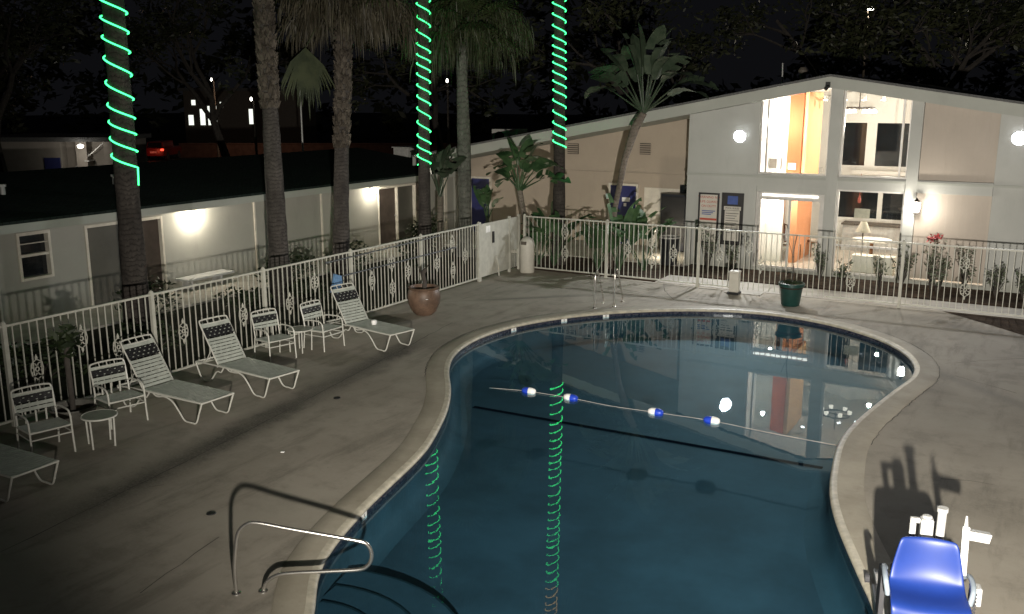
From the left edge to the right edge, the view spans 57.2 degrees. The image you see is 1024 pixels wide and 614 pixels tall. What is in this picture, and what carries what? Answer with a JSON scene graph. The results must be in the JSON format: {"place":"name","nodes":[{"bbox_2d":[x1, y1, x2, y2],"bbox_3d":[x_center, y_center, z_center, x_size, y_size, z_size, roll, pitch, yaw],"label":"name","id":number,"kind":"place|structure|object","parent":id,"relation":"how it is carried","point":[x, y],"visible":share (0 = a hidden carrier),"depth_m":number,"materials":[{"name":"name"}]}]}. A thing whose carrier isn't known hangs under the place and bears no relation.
{"place":"outdoors","nodes":[
{"label":"outdoors","id":0,"kind":"place"},
{"bbox_2d":[0,133,151,171],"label":"annex building","id":1,"kind":"structure","parent":0,"point":[29,151],"depth_m":43.56,"materials":[{"name":"white paint"}]},
{"bbox_2d":[0,230,476,348],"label":"walkway path","id":2,"kind":"structure","parent":0,"point":[33,330],"depth_m":22.77,"materials":[{"name":"concrete"}]},
{"bbox_2d":[175,269,233,288],"bbox_3d":[-8.103,-0.687,24.809,0.500,0.360,1.600,7,14,29],"label":"wall bench","id":3,"kind":"object","parent":2,"relation":"on","point":[190,279],"depth_m":24.60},
{"bbox_2d":[177,88,316,142],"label":"distant house","id":4,"kind":"structure","parent":0,"point":[235,120],"depth_m":96.15,"materials":[{"name":"black"}]},
{"bbox_2d":[0,254,515,421],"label":"lawn","id":5,"kind":"structure","parent":0,"point":[435,277],"depth_m":20.49,"materials":[{"name":"plant"}]},
{"bbox_2d":[0,338,91,392],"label":"shrub","id":6,"kind":"object","parent":5,"relation":"on","point":[19,352],"visible":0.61,"depth_m":15.84,"materials":[{"name":"green plant"}]},
{"bbox_2d":[101,0,150,341],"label":"palm tree","id":7,"kind":"object","parent":5,"relation":"on","point":[133,269],"visible":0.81,"depth_m":18.45,"materials":[{"name":"brown plant"}]},
{"bbox_2d":[99,0,138,184],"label":"rope light","id":8,"kind":"object","parent":7,"relation":"attached to","point":[131,75],"visible":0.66,"depth_m":18.14,"materials":[{"name":"green"}]},
{"bbox_2d":[108,319,188,356],"bbox_3d":[-7.010,0.587,18.111,1.475,0.808,1.230,-6,14,-25],"label":"shrub","id":9,"kind":"object","parent":5,"relation":"on","point":[131,332],"visible":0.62,"depth_m":17.99,"materials":[{"name":"green plant"}]},
{"bbox_2d":[113,271,183,318],"bbox_3d":[-7.973,-0.154,20.564,1.552,1.185,1.236,3,13,14],"label":"shrub","id":10,"kind":"object","parent":5,"relation":"on","point":[159,282],"visible":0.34,"depth_m":20.46,"materials":[{"name":"green plant"}]},
{"bbox_2d":[214,285,271,323],"bbox_3d":[-5.824,-0.058,20.720,1.185,0.934,1.605,-10,16,-37],"label":"shrub","id":11,"kind":"object","parent":5,"relation":"on","point":[247,301],"visible":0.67,"depth_m":20.50,"materials":[{"name":"green plant"}]},
{"bbox_2d":[252,0,295,306],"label":"palm tree","id":12,"kind":"object","parent":5,"relation":"on","point":[265,37],"visible":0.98,"depth_m":21.84,"materials":[{"name":"brown plant"}]},
{"bbox_2d":[254,253,320,282],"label":"shrub","id":13,"kind":"object","parent":5,"relation":"on","point":[298,266],"visible":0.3,"depth_m":24.00,"materials":[{"name":"green plant"}]},
{"bbox_2d":[288,279,339,303],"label":"shrub","id":14,"kind":"object","parent":5,"relation":"on","point":[304,288],"visible":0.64,"depth_m":22.26,"materials":[{"name":"green plant"}]},
{"bbox_2d":[324,240,376,274],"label":"shrub","id":15,"kind":"object","parent":5,"relation":"on","point":[355,248],"visible":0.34,"depth_m":26.50,"materials":[{"name":"green plant"}]},
{"bbox_2d":[276,0,428,287],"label":"palm tree","id":16,"kind":"object","parent":5,"relation":"on","point":[345,21],"visible":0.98,"depth_m":23.50,"materials":[{"name":"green plant"}]},
{"bbox_2d":[400,248,435,279],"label":"shrub","id":17,"kind":"object","parent":5,"relation":"on","point":[416,262],"visible":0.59,"depth_m":25.78,"materials":[{"name":"green plant"}]},
{"bbox_2d":[404,213,443,245],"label":"shrub","id":18,"kind":"object","parent":5,"relation":"on","point":[415,232],"visible":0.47,"depth_m":29.77,"materials":[{"name":"green plant"}]},
{"bbox_2d":[418,0,432,266],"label":"palm tree","id":19,"kind":"object","parent":5,"relation":"on","point":[424,216],"visible":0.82,"depth_m":27.04,"materials":[{"name":"brown plant"}]},
{"bbox_2d":[416,0,430,164],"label":"rope light","id":20,"kind":"object","parent":19,"relation":"attached to","point":[421,87],"visible":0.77,"depth_m":26.74,"materials":[{"name":"green"}]},
{"bbox_2d":[413,144,465,256],"bbox_3d":[-2.324,-3.327,29.365,0.815,3.544,2.333,-10,16,-39],"label":"bird of paradise","id":21,"kind":"object","parent":5,"relation":"on","point":[441,163],"visible":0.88,"depth_m":29.18,"materials":[{"name":"green plant"}]},
{"bbox_2d":[1,112,685,266],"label":"ground","id":22,"kind":"structure","parent":0,"point":[373,127],"depth_m":166.60,"materials":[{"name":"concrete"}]},
{"bbox_2d":[0,2,62,134],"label":"shade tree","id":23,"kind":"object","parent":22,"relation":"on","point":[6,74],"visible":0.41,"depth_m":46.98,"materials":[{"name":"green plant"}]},
{"bbox_2d":[0,0,103,171],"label":"shade tree","id":24,"kind":"object","parent":22,"relation":"on","point":[44,35],"visible":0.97,"depth_m":38.24,"materials":[{"name":"green plant"}]},
{"bbox_2d":[146,140,180,159],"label":"parked car","id":25,"kind":"object","parent":22,"relation":"on","point":[161,148],"visible":0.88,"depth_m":75.66,"materials":[{"name":"red paint"}]},
{"bbox_2d":[102,0,333,156],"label":"shade tree","id":26,"kind":"object","parent":22,"relation":"on","point":[174,32],"visible":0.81,"depth_m":50.27,"materials":[{"name":"green plant"}]},
{"bbox_2d":[0,147,458,323],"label":"motel wing","id":27,"kind":"structure","parent":22,"relation":"on","point":[59,247],"depth_m":24.96,"materials":[{"name":"paint"}]},
{"bbox_2d":[15,229,54,281],"bbox_3d":[-10.651,-1.154,20.901,0.180,1.070,0.800,7,14,29],"label":"window","id":28,"kind":"structure","parent":27,"relation":"in","point":[34,248],"depth_m":20.97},
{"bbox_2d":[87,224,121,304],"bbox_3d":[-9.757,-1.055,22.663,0.030,1.890,1.155,7,14,29],"label":"door","id":29,"kind":"structure","parent":27,"relation":"in","point":[103,242],"depth_m":22.58,"materials":[{"name":"brown wood"}]},
{"bbox_2d":[142,219,162,292],"bbox_3d":[-9.200,-1.246,23.568,0.050,1.870,0.885,7,14,29],"label":"door","id":30,"kind":"structure","parent":27,"relation":"in","point":[150,227],"depth_m":23.71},
{"bbox_2d":[379,188,395,243],"bbox_3d":[-4.282,-3.092,31.883,0.050,1.860,0.984,7,14,29],"label":"door","id":31,"kind":"structure","parent":27,"relation":"in","point":[386,196],"depth_m":31.92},
{"bbox_2d":[392,146,417,157],"bbox_3d":[-4.071,-6.040,36.611,0.800,0.440,1.000,7,14,29],"label":"rooftop unit","id":32,"kind":"object","parent":27,"relation":"on","point":[407,151],"visible":0.67,"depth_m":36.25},
{"bbox_2d":[398,185,412,237],"bbox_3d":[-3.772,-3.297,32.783,0.030,1.870,1.006,7,14,29],"label":"window","id":33,"kind":"structure","parent":27,"relation":"in","point":[405,201],"depth_m":32.82,"materials":[{"name":"grey glass"}]},
{"bbox_2d":[178,143,471,157],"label":"boundary wall","id":34,"kind":"structure","parent":22,"relation":"on","point":[198,150],"depth_m":78.97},
{"bbox_2d":[317,4,510,149],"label":"shade tree","id":35,"kind":"object","parent":22,"relation":"on","point":[433,116],"visible":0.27,"depth_m":53.69,"materials":[{"name":"green plant"}]},
{"bbox_2d":[387,0,534,256],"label":"palm tree","id":36,"kind":"object","parent":22,"relation":"on","point":[453,33],"visible":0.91,"depth_m":27.72,"materials":[{"name":"green plant"}]},
{"bbox_2d":[473,185,502,222],"bbox_3d":[-0.772,-2.709,29.533,0.549,2.254,1.315,-11,17,-41],"label":"bird of paradise","id":37,"kind":"object","parent":22,"relation":"on","point":[483,198],"visible":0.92,"depth_m":29.45,"materials":[{"name":"green plant"}]},
{"bbox_2d":[0,0,1023,141],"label":"woods","id":38,"kind":"object","parent":22,"relation":"on","point":[234,36],"visible":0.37,"depth_m":112.24,"materials":[{"name":"green plant"}]},
{"bbox_2d":[516,0,742,112],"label":"shade tree","id":39,"kind":"object","parent":22,"relation":"on","point":[618,12],"visible":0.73,"depth_m":45.02,"materials":[{"name":"green plant"}]},
{"bbox_2d":[412,74,1023,292],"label":"lobby building","id":40,"kind":"structure","parent":22,"relation":"on","point":[952,162],"depth_m":27.02,"materials":[{"name":"paint"}]},
{"bbox_2d":[471,176,491,231],"bbox_3d":[-1.150,-3.765,34.494,0.900,2.040,0.105,7,14,29],"label":"door","id":41,"kind":"structure","parent":40,"relation":"in","point":[477,211],"depth_m":34.51,"materials":[{"name":"blue paint"}]},
{"bbox_2d":[492,128,526,139],"bbox_3d":[-0.097,-6.380,35.288,1.100,0.620,0.835,7,14,29],"label":"rooftop condenser","id":42,"kind":"object","parent":40,"relation":"on","point":[499,133],"visible":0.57,"depth_m":34.95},
{"bbox_2d":[608,183,638,244],"bbox_3d":[3.747,-3.151,31.734,1.070,2.040,0.105,7,14,29],"label":"door","id":43,"kind":"structure","parent":40,"relation":"in","point":[629,192],"depth_m":31.57,"materials":[{"name":"blue paint"}]},
{"bbox_2d":[697,192,719,243],"bbox_3d":[5.758,-2.613,27.568,0.657,1.480,0.040,7,14,29],"label":"notice board","id":44,"kind":"object","parent":40,"relation":"attached to","point":[708,210],"visible":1,"depth_m":27.53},
{"bbox_2d":[720,192,743,245],"bbox_3d":[6.375,-2.550,27.217,0.640,1.510,0.040,7,14,29],"label":"notice board","id":45,"kind":"object","parent":40,"relation":"attached to","point":[732,207],"visible":0.99,"depth_m":27.20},
{"bbox_2d":[755,197,821,270],"bbox_3d":[7.819,-2.068,26.589,1.740,1.997,0.150,7,14,29],"label":"door","id":46,"kind":"structure","parent":40,"relation":"in","point":[787,230],"depth_m":26.60,"materials":[{"name":"white glass"}]},
{"bbox_2d":[758,88,832,175],"bbox_3d":[7.838,-4.844,25.995,1.906,2.355,0.090,7,14,29],"label":"window","id":47,"kind":"structure","parent":40,"relation":"in","point":[769,101],"depth_m":26.33,"materials":[{"name":"white glass"}]},
{"bbox_2d":[831,189,904,278],"bbox_3d":[9.679,-2.002,25.539,1.736,2.324,0.090,7,14,29],"label":"window","id":48,"kind":"structure","parent":40,"relation":"in","point":[838,191],"depth_m":25.63,"materials":[{"name":"white glass"}]},
{"bbox_2d":[838,191,902,219],"bbox_3d":[12.697,-3.388,31.099,3.900,1.000,0.030,7,14,29],"label":"inner window","id":49,"kind":"structure","parent":40,"relation":"in","point":[848,201],"depth_m":31.47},
{"bbox_2d":[841,220,900,253],"bbox_3d":[12.076,-2.172,29.755,3.100,0.870,0.700,7,14,29],"label":"lobby counter","id":50,"kind":"object","parent":40,"relation":"on","point":[891,231],"visible":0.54,"depth_m":29.75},
{"bbox_2d":[851,253,895,274],"bbox_3d":[10.113,-1.200,26.283,1.120,0.480,0.420,7,14,29],"label":"side cabinet","id":51,"kind":"object","parent":40,"relation":"on","point":[869,266],"visible":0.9,"depth_m":26.17,"materials":[{"name":"white paint"}]},
{"bbox_2d":[839,90,912,178],"bbox_3d":[9.679,-4.590,24.963,1.736,2.306,0.090,7,14,29],"label":"window","id":52,"kind":"structure","parent":40,"relation":"in","point":[845,98],"depth_m":24.89,"materials":[{"name":"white glass"}]},
{"bbox_2d":[842,123,909,166],"bbox_3d":[12.697,-5.292,30.675,3.900,1.400,0.030,7,14,29],"label":"inner window","id":53,"kind":"structure","parent":40,"relation":"in","point":[888,141],"depth_m":30.99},
{"bbox_2d":[697,0,967,81],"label":"shade tree","id":54,"kind":"object","parent":22,"relation":"on","point":[858,40],"visible":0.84,"depth_m":43.01,"materials":[{"name":"green plant"}]},
{"bbox_2d":[670,264,1023,308],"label":"planting bed","id":55,"kind":"object","parent":22,"relation":"on","point":[715,271],"visible":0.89,"depth_m":24.62,"materials":[{"name":"soil"}]},
{"bbox_2d":[695,223,723,271],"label":"bed plant","id":56,"kind":"object","parent":55,"relation":"on","point":[706,255],"visible":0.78,"depth_m":26.62,"materials":[{"name":"green plant"}]},
{"bbox_2d":[890,244,919,284],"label":"bed plant","id":57,"kind":"object","parent":55,"relation":"on","point":[907,260],"visible":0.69,"depth_m":24.51,"materials":[{"name":"green plant"}]},
{"bbox_2d":[923,233,947,289],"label":"bed plant","id":58,"kind":"object","parent":55,"relation":"on","point":[935,239],"visible":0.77,"depth_m":24.19,"materials":[{"name":"green plant"}]},
{"bbox_2d":[926,256,952,292],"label":"bed plant","id":59,"kind":"object","parent":55,"relation":"on","point":[942,276],"visible":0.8,"depth_m":23.60,"materials":[{"name":"green plant"}]},
{"bbox_2d":[955,247,976,294],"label":"bed plant","id":60,"kind":"object","parent":55,"relation":"on","point":[967,272],"visible":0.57,"depth_m":23.42,"materials":[{"name":"green plant"}]},
{"bbox_2d":[985,263,1008,297],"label":"bed plant","id":61,"kind":"object","parent":55,"relation":"on","point":[1000,278],"visible":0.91,"depth_m":23.25,"materials":[{"name":"green plant"}]},
{"bbox_2d":[782,0,1023,94],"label":"shade tree","id":62,"kind":"object","parent":22,"relation":"on","point":[1005,11],"visible":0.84,"depth_m":43.91,"materials":[{"name":"green plant"}]},
{"bbox_2d":[0,268,1023,613],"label":"pool deck","id":63,"kind":"structure","parent":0,"point":[948,436],"depth_m":13.11,"materials":[{"name":"concrete"}]},
{"bbox_2d":[0,443,58,501],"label":"pool lounger","id":64,"kind":"object","parent":63,"relation":"on","point":[15,462],"visible":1,"depth_m":11.97,"materials":[{"name":"plastic"}]},
{"bbox_2d":[10,383,75,452],"bbox_3d":[-6.628,1.606,13.248,0.672,0.910,0.597,12,17,43],"label":"strap armchair","id":65,"kind":"object","parent":63,"relation":"on","point":[57,423],"visible":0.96,"depth_m":13.28,"materials":[{"name":"plastic"}]},
{"bbox_2d":[47,398,97,425],"bbox_3d":[-6.755,1.651,14.465,0.720,0.290,0.720,7,14,29],"label":"stone bowl planter","id":66,"kind":"object","parent":63,"relation":"on","point":[84,405],"visible":0.77,"depth_m":14.42,"materials":[{"name":"stone"}]},
{"bbox_2d":[47,324,81,411],"bbox_3d":[-6.776,0.926,14.297,0.522,1.386,0.492,-7,15,-30],"label":"withered plant","id":67,"kind":"object","parent":66,"relation":"on","point":[64,339],"visible":1,"depth_m":14.21,"materials":[{"name":"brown plant"}]},
{"bbox_2d":[80,409,117,449],"bbox_3d":[-5.936,1.770,13.546,0.507,0.459,0.507,7,14,29],"label":"side table","id":68,"kind":"object","parent":63,"relation":"on","point":[98,415],"visible":1,"depth_m":13.49,"materials":[{"name":"plastic"}]},
{"bbox_2d":[89,358,148,429],"bbox_3d":[-6.105,1.318,14.542,0.672,0.910,0.597,11,17,42],"label":"strap armchair","id":69,"kind":"object","parent":63,"relation":"on","point":[129,394],"visible":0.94,"depth_m":14.58,"materials":[{"name":"plastic"}]},
{"bbox_2d":[117,334,233,424],"bbox_3d":[-5.402,1.123,14.986,2.068,1.100,0.648,8,15,31],"label":"pool lounger","id":70,"kind":"object","parent":63,"relation":"on","point":[186,391],"visible":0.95,"depth_m":15.10,"materials":[{"name":"plastic"}]},
{"bbox_2d":[0,222,479,426],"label":"picket fence","id":71,"kind":"object","parent":63,"relation":"on","point":[6,351],"visible":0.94,"depth_m":18.00,"materials":[{"name":"metal"}]},
{"bbox_2d":[330,247,455,293],"bbox_3d":[-2.673,-0.936,22.222,0.105,0.488,4.951,7,14,29],"label":"pool skimmer net","id":72,"kind":"object","parent":71,"relation":"attached to","point":[336,279],"visible":0.85,"depth_m":20.65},
{"bbox_2d":[480,214,519,280],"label":"panel gate","id":73,"kind":"structure","parent":71,"relation":"attached to","point":[499,241],"depth_m":26.39,"materials":[{"name":"paint"}]},
{"bbox_2d":[195,315,299,397],"bbox_3d":[-4.627,0.830,16.302,2.068,1.100,0.648,9,16,36],"label":"pool lounger","id":74,"kind":"object","parent":63,"relation":"on","point":[269,371],"visible":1,"depth_m":16.46,"materials":[{"name":"plastic"}]},
{"bbox_2d":[250,308,296,362],"bbox_3d":[-4.597,0.533,18.067,0.672,0.910,0.597,12,17,43],"label":"strap armchair","id":75,"kind":"object","parent":63,"relation":"on","point":[273,338],"visible":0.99,"depth_m":18.10,"materials":[{"name":"plastic"}]},
{"bbox_2d":[287,326,312,353],"bbox_3d":[-4.188,0.646,18.591,0.507,0.459,0.507,0,13,0],"label":"side table","id":76,"kind":"object","parent":63,"relation":"on","point":[299,329],"visible":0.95,"depth_m":18.54,"materials":[{"name":"plastic"}]},
{"bbox_2d":[231,521,373,595],"bbox_3d":[-2.121,2.510,9.474,1.441,0.795,0.128,-1,13,-3],"label":"hand rail","id":77,"kind":"object","parent":63,"relation":"on","point":[237,592],"visible":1,"depth_m":9.46,"materials":[{"name":"silver metal"}]},
{"bbox_2d":[300,300,344,351],"bbox_3d":[-3.820,0.358,18.857,0.672,0.910,0.597,8,15,32],"label":"strap armchair","id":78,"kind":"object","parent":63,"relation":"on","point":[322,328],"visible":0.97,"depth_m":18.89,"materials":[{"name":"plastic"}]},
{"bbox_2d":[326,283,414,351],"bbox_3d":[-2.922,0.181,19.214,2.068,1.100,0.648,11,17,41],"label":"pool lounger","id":79,"kind":"object","parent":63,"relation":"on","point":[385,328],"visible":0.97,"depth_m":19.42,"materials":[{"name":"plastic"}]},
{"bbox_2d":[407,284,440,315],"bbox_3d":[-2.039,-0.158,21.754,0.770,0.655,0.770,7,14,29],"label":"terracotta pot","id":80,"kind":"object","parent":63,"relation":"on","point":[423,302],"visible":0.98,"depth_m":21.48,"materials":[{"name":"ceramic"}]},
{"bbox_2d":[519,236,534,272],"bbox_3d":[0.434,-1.514,26.968,0.444,1.035,0.447,7,14,29],"label":"dome bin","id":81,"kind":"object","parent":63,"relation":"on","point":[527,244],"visible":1,"depth_m":26.81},
{"bbox_2d":[270,306,938,613],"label":"pool coping","id":82,"kind":"object","parent":63,"relation":"on","point":[290,594],"visible":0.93,"depth_m":12.78,"materials":[{"name":"concrete"}]},
{"bbox_2d":[304,308,919,613],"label":"coping nose","id":83,"kind":"object","parent":82,"relation":"attached to","point":[382,489],"visible":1,"depth_m":13.31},
{"bbox_2d":[593,268,623,307],"bbox_3d":[2.349,-0.501,22.691,0.480,0.918,1.088,7,14,29],"label":"pool ladder","id":84,"kind":"object","parent":63,"relation":"on","point":[602,290],"visible":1,"depth_m":22.52,"materials":[{"name":"silver metal"}]},
{"bbox_2d":[727,270,741,294],"bbox_3d":[5.693,-0.629,23.997,0.300,0.600,0.260,7,14,29],"label":"square bin","id":85,"kind":"object","parent":63,"relation":"on","point":[734,281],"visible":1,"depth_m":23.91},
{"bbox_2d":[523,214,1023,316],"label":"picket fence","id":86,"kind":"object","parent":63,"relation":"on","point":[697,283],"visible":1,"depth_m":23.90,"materials":[{"name":"metal"}]},
{"bbox_2d":[778,280,804,306],"bbox_3d":[6.746,-0.320,22.697,0.620,0.560,0.620,7,14,29],"label":"green planter","id":87,"kind":"object","parent":63,"relation":"on","point":[790,295],"visible":0.93,"depth_m":22.51,"materials":[{"name":"plastic"}]},
{"bbox_2d":[864,505,991,613],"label":"pool lift","id":88,"kind":"object","parent":63,"relation":"on","point":[926,573],"visible":1,"depth_m":8.59,"materials":[{"name":"blue plastic"}]},
{"bbox_2d":[0,0,1023,115],"label":"sky","id":89,"kind":"structure","parent":0,"point":[762,58],"materials":[{"name":"black"}]},
{"bbox_2d":[446,237,684,266],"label":"walkway path","id":90,"kind":"structure","parent":0,"point":[571,251],"depth_m":30.33,"materials":[{"name":"concrete"}]},
{"bbox_2d":[659,235,679,265],"bbox_3d":[4.681,-1.690,27.968,0.659,0.845,0.658,7,14,29],"label":"trash barrel","id":91,"kind":"object","parent":90,"relation":"on","point":[662,247],"visible":0.78,"depth_m":27.77,"materials":[{"name":"black plastic"}]},
{"bbox_2d":[659,192,686,252],"bbox_3d":[5.288,-2.732,30.289,0.840,1.850,0.675,7,14,29],"label":"vending cabinet","id":92,"kind":"object","parent":90,"relation":"on","point":[675,204],"visible":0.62,"depth_m":29.93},
{"bbox_2d":[515,256,682,281],"bbox_3d":[2.606,-1.159,27.745,4.420,0.055,2.450,7,14,29],"label":"planting bed","id":93,"kind":"object","parent":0,"point":[584,265],"visible":0.64,"depth_m":27.47,"materials":[{"name":"soil"}]},
{"bbox_2d":[486,135,570,233],"bbox_3d":[0.289,-3.152,27.890,0.951,3.854,3.628,-10,16,-37],"label":"bird of paradise","id":94,"kind":"object","parent":93,"relation":"on","point":[536,165],"visible":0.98,"depth_m":27.75,"materials":[{"name":"green plant"}]},
{"bbox_2d":[520,218,556,264],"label":"broad leaf plant","id":95,"kind":"object","parent":93,"relation":"on","point":[533,234],"visible":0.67,"depth_m":27.69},
{"bbox_2d":[551,0,565,264],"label":"palm tree","id":96,"kind":"object","parent":93,"relation":"on","point":[559,189],"visible":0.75,"depth_m":27.18,"materials":[{"name":"brown plant"}]},
{"bbox_2d":[552,0,566,147],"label":"rope light","id":97,"kind":"object","parent":96,"relation":"attached to","point":[560,75],"visible":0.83,"depth_m":26.92,"materials":[{"name":"green"}]},
{"bbox_2d":[526,201,591,265],"bbox_3d":[1.438,-2.084,27.493,1.882,1.809,2.205,2,13,7],"label":"broad leaf plant","id":98,"kind":"object","parent":93,"relation":"on","point":[553,229],"visible":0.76,"depth_m":27.37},
{"bbox_2d":[579,217,634,269],"bbox_3d":[2.813,-1.848,27.014,1.554,1.558,1.809,7,14,29],"label":"broad leaf plant","id":99,"kind":"object","parent":93,"relation":"on","point":[611,246],"visible":0.74,"depth_m":26.80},
{"bbox_2d":[586,193,666,270],"bbox_3d":[3.197,-2.126,26.751,2.316,2.214,2.416,-8,15,-32],"label":"broad leaf plant","id":100,"kind":"object","parent":93,"relation":"on","point":[631,215],"visible":0.71,"depth_m":26.57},
{"bbox_2d":[609,209,676,270],"bbox_3d":[3.684,-1.896,26.698,2.044,1.785,1.508,-6,14,-26],"label":"broad leaf plant","id":101,"kind":"object","parent":93,"relation":"on","point":[640,219],"visible":0.76,"depth_m":26.77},
{"bbox_2d":[584,22,718,268],"bbox_3d":[3.636,-4.365,26.266,1.102,6.920,4.723,-10,16,-39],"label":"bird of paradise","id":102,"kind":"object","parent":93,"relation":"on","point":[656,64],"visible":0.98,"depth_m":25.95,"materials":[{"name":"green plant"}]},
{"bbox_2d":[315,318,912,613],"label":"pool basin side","id":103,"kind":"object","parent":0,"point":[385,528],"visible":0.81,"depth_m":15.02,"materials":[{"name":"paint"}]},
{"bbox_2d":[325,571,450,613],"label":"pool step","id":104,"kind":"object","parent":103,"relation":"on","point":[409,599],"visible":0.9,"depth_m":10.25,"materials":[{"name":"paint"}]},
{"bbox_2d":[321,586,405,613],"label":"pool step","id":105,"kind":"object","parent":104,"relation":"on","point":[363,602],"visible":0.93,"depth_m":9.98,"materials":[{"name":"paint"}]},
{"bbox_2d":[317,602,359,613],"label":"pool step","id":106,"kind":"object","parent":105,"relation":"on","point":[326,608],"visible":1,"depth_m":9.76,"materials":[{"name":"paint"}]},
{"bbox_2d":[316,312,913,613],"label":"waterline tiles","id":107,"kind":"object","parent":103,"relation":"attached to","point":[382,500],"visible":0.7,"depth_m":19.97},
{"bbox_2d":[375,336,893,613],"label":"pool floor","id":108,"kind":"structure","parent":0,"point":[524,515],"depth_m":13.66,"materials":[{"name":"paint"}]},
{"bbox_2d":[472,406,822,468],"bbox_3d":[2.038,2.122,15.562,6.207,0.001,0.110,7,14,27],"label":"floor stripe","id":109,"kind":"object","parent":108,"relation":"on","point":[676,442],"visible":1,"depth_m":15.40,"materials":[{"name":"black tile"}]},
{"bbox_2d":[723,281,775,295],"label":"gate ramp path","id":110,"kind":"structure","parent":0,"point":[751,290],"depth_m":24.64,"materials":[{"name":"concrete"}]},
{"bbox_2d":[655,275,1023,318],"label":"border path","id":111,"kind":"structure","parent":0,"point":[908,301],"depth_m":23.33,"materials":[{"name":"concrete"}]},
{"bbox_2d":[944,311,1023,334],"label":"soil bed","id":112,"kind":"object","parent":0,"point":[1013,325],"visible":1,"depth_m":21.06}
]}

